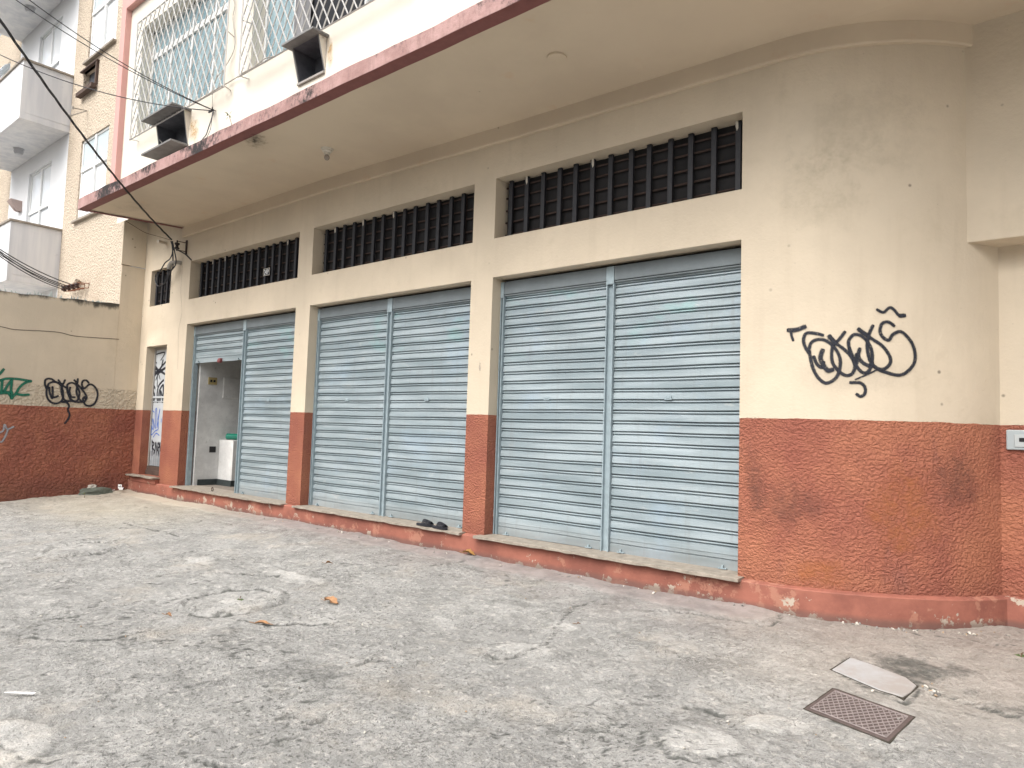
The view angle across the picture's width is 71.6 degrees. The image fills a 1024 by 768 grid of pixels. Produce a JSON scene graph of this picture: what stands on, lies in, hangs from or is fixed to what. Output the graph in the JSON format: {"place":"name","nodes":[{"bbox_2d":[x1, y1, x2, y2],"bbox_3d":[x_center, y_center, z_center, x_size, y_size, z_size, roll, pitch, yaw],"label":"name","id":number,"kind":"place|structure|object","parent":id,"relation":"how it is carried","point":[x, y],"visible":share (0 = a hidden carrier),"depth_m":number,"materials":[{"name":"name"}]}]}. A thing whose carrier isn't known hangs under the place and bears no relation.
{"place":"outdoors","nodes":[
{"label":"outdoors","id":0,"kind":"place"},
{"bbox_2d":[4,691,35,693],"bbox_3d":[-2.579,1.619,3.719,0.175,0.010,0.021,1,-4,7],"label":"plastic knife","id":1,"kind":"object","parent":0,"point":[22,692],"visible":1,"depth_m":3.71,"materials":[{"name":"white plastic"}]},
{"bbox_2d":[0,489,1023,767],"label":"pavement","id":2,"kind":"structure","parent":0,"point":[100,583],"depth_m":4.24,"materials":[{"name":"concrete"}]},
{"bbox_2d":[78,487,112,494],"bbox_3d":[-7.212,1.883,12.270,0.235,0.203,0.576,-1,-5,40],"label":"cement lump","id":3,"kind":"object","parent":2,"relation":"on","point":[96,491],"visible":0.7,"depth_m":12.20,"materials":[{"name":"grey concrete"}]},
{"bbox_2d":[87,484,96,487],"bbox_3d":[-7.266,1.784,12.274,0.144,0.094,0.125,3,-4,-23],"label":"cement lump","id":4,"kind":"object","parent":3,"relation":"on","point":[92,486],"visible":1,"depth_m":12.24,"materials":[{"name":"beige concrete"}]},
{"bbox_2d":[249,620,272,624],"bbox_3d":[-1.764,1.677,4.990,0.170,0.024,0.044,2,-4,3],"label":"dry leaf","id":5,"kind":"object","parent":2,"relation":"on","point":[262,621],"visible":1,"depth_m":5.00,"materials":[{"name":"plant"}]},
{"bbox_2d":[322,596,337,603],"bbox_3d":[-1.415,1.673,5.503,0.177,0.043,0.092,-1,-5,40],"label":"dry leaf","id":6,"kind":"object","parent":2,"relation":"on","point":[332,599],"visible":1,"depth_m":5.51,"materials":[{"name":"plant"}]},
{"bbox_2d":[460,549,474,554],"bbox_3d":[-0.454,1.724,7.291,0.182,0.051,0.105,-1,-5,40],"label":"dry leaf","id":7,"kind":"object","parent":2,"relation":"on","point":[469,551],"visible":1,"depth_m":7.29,"materials":[{"name":"orange plant"}]},
{"bbox_2d":[803,688,915,743],"bbox_3d":[1.735,1.654,3.550,0.395,0.047,0.512,4,-5,-34],"label":"hatch cover","id":8,"kind":"object","parent":2,"relation":"on","point":[870,718],"visible":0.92,"depth_m":3.52,"materials":[{"name":"metal"}]},
{"bbox_2d":[830,657,918,700],"bbox_3d":[2.059,1.670,4.032,0.305,0.045,0.563,3,-4,-23],"label":"stone slab","id":9,"kind":"object","parent":2,"relation":"on","point":[882,680],"depth_m":4.00,"materials":[{"name":"stone"}]},
{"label":"ground","id":10,"kind":"structure","parent":0,"visible":0},
{"bbox_2d":[0,0,123,303],"bbox_3d":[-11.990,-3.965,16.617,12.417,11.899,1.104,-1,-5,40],"label":"apartment building","id":11,"kind":"structure","parent":10,"relation":"on","point":[53,169],"depth_m":14.78,"materials":[{"name":"white paint"}]},
{"bbox_2d":[0,63,10,77],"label":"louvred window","id":12,"kind":"structure","parent":11,"relation":"in","point":[5,68],"depth_m":18.73,"materials":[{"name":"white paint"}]},
{"bbox_2d":[28,163,51,225],"bbox_3d":[-10.776,-3.544,16.161,1.517,2.807,0.062,-1,-5,40],"label":"window","id":13,"kind":"structure","parent":11,"relation":"in","point":[40,181],"depth_m":16.20,"materials":[{"name":"white glass"}]},
{"bbox_2d":[41,19,62,69],"bbox_3d":[-10.669,-6.875,16.381,1.517,2.807,0.062,-1,-5,40],"label":"window","id":14,"kind":"structure","parent":11,"relation":"in","point":[51,42],"depth_m":16.41,"materials":[{"name":"white paint"}]},
{"bbox_2d":[61,279,88,291],"bbox_3d":[-8.591,-1.953,13.959,0.936,0.240,0.227,-1,-5,40],"label":"insulator rack","id":15,"kind":"object","parent":11,"relation":"attached to","point":[74,285],"visible":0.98,"depth_m":13.87,"materials":[{"name":"brown metal"}]},
{"bbox_2d":[0,256,61,288],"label":"rack wire","id":16,"kind":"object","parent":15,"relation":"attached to","point":[29,274],"visible":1,"depth_m":13.27,"materials":[{"name":"rubber"}]},
{"bbox_2d":[0,252,64,287],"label":"rack wire","id":17,"kind":"object","parent":15,"relation":"attached to","point":[33,274],"visible":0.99,"depth_m":13.39,"materials":[{"name":"rubber"}]},
{"bbox_2d":[0,254,65,286],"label":"rack wire","id":18,"kind":"object","parent":15,"relation":"attached to","point":[31,272],"visible":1,"depth_m":13.21,"materials":[{"name":"rubber"}]},
{"bbox_2d":[0,251,65,285],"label":"rack wire","id":19,"kind":"object","parent":15,"relation":"attached to","point":[31,270],"visible":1,"depth_m":13.20,"materials":[{"name":"rubber"}]},
{"bbox_2d":[0,249,69,283],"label":"rack wire","id":20,"kind":"object","parent":15,"relation":"attached to","point":[33,268],"visible":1,"depth_m":13.16,"materials":[{"name":"rubber"}]},
{"bbox_2d":[71,126,108,223],"bbox_3d":[-8.330,-4.142,14.076,1.560,1.720,0.150,-1,-5,40],"label":"window","id":21,"kind":"structure","parent":11,"relation":"in","point":[93,171],"depth_m":14.11,"materials":[{"name":"white glass"}]},
{"bbox_2d":[82,0,117,65],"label":"window","id":22,"kind":"structure","parent":11,"relation":"in","point":[104,20],"depth_m":14.32,"materials":[{"name":"white paint"}]},
{"bbox_2d":[0,265,144,501],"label":"boundary wall","id":23,"kind":"structure","parent":10,"relation":"on","point":[69,368],"depth_m":12.08,"materials":[{"name":"paint"}]},
{"bbox_2d":[78,0,1023,629],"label":"commercial building","id":24,"kind":"structure","parent":10,"relation":"on","point":[718,300],"depth_m":6.47,"materials":[{"name":"paint"}]},
{"bbox_2d":[0,18,171,239],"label":"twisted cable","id":25,"kind":"object","parent":24,"relation":"attached to","point":[58,102],"visible":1,"depth_m":8.14,"materials":[{"name":"rubber"}]},
{"bbox_2d":[145,346,166,475],"bbox_3d":[-6.288,0.499,12.674,1.007,2.340,0.130,-1,-5,40],"label":"door","id":26,"kind":"structure","parent":24,"relation":"in","point":[159,369],"depth_m":12.72,"materials":[{"name":"paint"}]},
{"bbox_2d":[157,240,166,244],"bbox_3d":[-6.162,-2.503,12.509,0.073,0.084,0.217,1,-4,12],"label":"pipe stub","id":27,"kind":"object","parent":24,"relation":"attached to","point":[162,242],"visible":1,"depth_m":12.48,"materials":[{"name":"beige plastic"}]},
{"bbox_2d":[155,269,171,305],"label":"barred window","id":28,"kind":"structure","parent":24,"relation":"in","point":[162,294],"depth_m":12.75,"materials":[{"name":"black metal"}]},
{"bbox_2d":[155,241,173,286],"bbox_3d":[-6.079,-2.077,12.391,0.062,0.709,0.836,5,-5,-44],"label":"hanging wire","id":29,"kind":"object","parent":24,"relation":"hanging from","point":[169,271],"visible":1,"depth_m":12.17,"materials":[{"name":"rubber"}]},
{"bbox_2d":[157,241,172,275],"bbox_3d":[-6.021,-2.180,12.343,0.056,0.520,0.686,5,-5,-42],"label":"hanging wire","id":30,"kind":"object","parent":24,"relation":"hanging from","point":[166,261],"visible":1,"depth_m":12.31,"materials":[{"name":"rubber"}]},
{"bbox_2d":[162,241,176,284],"bbox_3d":[-5.911,-2.083,12.222,0.061,0.702,0.590,6,-5,-44],"label":"hanging wire","id":31,"kind":"object","parent":24,"relation":"hanging from","point":[174,265],"visible":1,"depth_m":12.09,"materials":[{"name":"rubber"}]},
{"bbox_2d":[167,260,181,269],"bbox_3d":[-5.781,-2.035,12.136,0.256,0.162,0.106,2,-4,-2],"label":"conduit elbow","id":32,"kind":"object","parent":24,"relation":"attached to","point":[169,265],"visible":0.98,"depth_m":12.11,"materials":[{"name":"grey plastic"}]},
{"bbox_2d":[174,240,187,253],"bbox_3d":[-5.612,-2.330,12.005,0.086,0.240,0.201,-1,-5,40],"label":"insulator","id":33,"kind":"object","parent":24,"relation":"attached to","point":[177,244],"visible":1,"depth_m":11.98,"materials":[{"name":"black metal"}]},
{"bbox_2d":[148,0,227,126],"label":"window grille","id":34,"kind":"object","parent":24,"relation":"in","point":[208,1],"depth_m":11.58,"materials":[{"name":"white metal"}]},
{"bbox_2d":[212,1,234,106],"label":"white cable","id":35,"kind":"object","parent":24,"relation":"attached to","point":[230,57],"visible":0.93,"depth_m":10.25,"materials":[{"name":"grey plastic"}]},
{"bbox_2d":[226,433,236,439],"bbox_3d":[-4.757,0.907,12.216,0.330,0.110,0.109,3,-4,-16],"label":"container","id":36,"kind":"object","parent":24,"relation":"on","point":[230,436],"visible":0.55,"depth_m":12.16,"materials":[{"name":"green plastic"}]},
{"bbox_2d":[195,56,274,101],"bbox_3d":[-3.884,-4.276,9.939,2.189,0.162,0.162,-1,-5,40],"label":"white cable","id":37,"kind":"object","parent":24,"relation":"attached to","point":[236,77],"visible":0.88,"depth_m":10.05,"materials":[{"name":"grey plastic"}]},
{"bbox_2d":[199,237,299,296],"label":"barred window","id":38,"kind":"structure","parent":24,"relation":"in","point":[244,270],"depth_m":11.00,"materials":[{"name":"black metal"}]},
{"bbox_2d":[263,268,269,275],"bbox_3d":[-3.664,-1.673,10.594,0.178,0.117,0.010,-1,-5,40],"label":"number plate","id":39,"kind":"object","parent":24,"relation":"attached to","point":[266,271],"visible":1,"depth_m":10.59,"materials":[{"name":"white ceramic"}]},
{"bbox_2d":[263,0,370,61],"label":"window grille","id":40,"kind":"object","parent":24,"relation":"in","point":[349,3],"depth_m":9.71,"materials":[{"name":"white metal"}]},
{"bbox_2d":[321,146,333,160],"bbox_3d":[-2.185,-2.735,8.443,0.167,0.152,0.177,-1,-5,40],"label":"ceiling lamp","id":41,"kind":"object","parent":24,"relation":"attached to","point":[327,151],"visible":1,"depth_m":8.41,"materials":[{"name":"ceramic"}]},
{"bbox_2d":[323,193,473,271],"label":"barred window","id":42,"kind":"structure","parent":24,"relation":"in","point":[441,224],"depth_m":8.73,"materials":[{"name":"black metal"}]},
{"bbox_2d":[416,519,433,526],"bbox_3d":[-0.962,1.527,7.832,0.249,0.075,0.094,-1,-5,40],"label":"slipper","id":43,"kind":"object","parent":24,"relation":"on","point":[428,523],"visible":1,"depth_m":7.79,"materials":[{"name":"black rubber"}]},
{"bbox_2d":[432,522,447,529],"bbox_3d":[-0.780,1.521,7.644,0.248,0.075,0.097,-1,-5,40],"label":"slipper","id":44,"kind":"object","parent":24,"relation":"on","point":[443,526],"visible":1,"depth_m":7.60,"materials":[{"name":"black rubber"}]},
{"bbox_2d":[505,120,742,235],"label":"barred window","id":45,"kind":"structure","parent":24,"relation":"in","point":[693,166],"depth_m":6.65,"materials":[{"name":"black metal"}]},
{"bbox_2d":[1006,430,1023,449],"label":"letter box","id":46,"kind":"object","parent":24,"relation":"attached to","point":[1014,439],"visible":1,"depth_m":5.20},
{"bbox_3d":[-4.434,-4.042,10.478,0.152,0.051,0.068,-1,-5,40],"label":"wall hook","id":47,"kind":"object","parent":24,"relation":"attached to","visible":0},
{"bbox_2d":[1,55,212,110],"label":"overhead wire","id":48,"kind":"object","parent":47,"relation":"attached to","point":[108,93],"visible":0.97,"depth_m":10.45,"materials":[{"name":"rubber"}]},
{"bbox_2d":[16,0,210,109],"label":"overhead wire","id":49,"kind":"object","parent":47,"relation":"attached to","point":[105,56],"visible":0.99,"depth_m":9.89,"materials":[{"name":"rubber"}]},
{"bbox_2d":[29,0,212,109],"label":"overhead wire","id":50,"kind":"object","parent":47,"relation":"attached to","point":[115,58],"visible":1,"depth_m":9.64,"materials":[{"name":"rubber"}]},
{"bbox_2d":[202,110,213,138],"bbox_3d":[-4.162,-3.527,9.667,0.052,1.066,1.533,3,-4,-19],"label":"drop wire","id":51,"kind":"object","parent":47,"relation":"hanging from","point":[209,125],"visible":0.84,"depth_m":10.17,"materials":[{"name":"rubber"}]}
]}

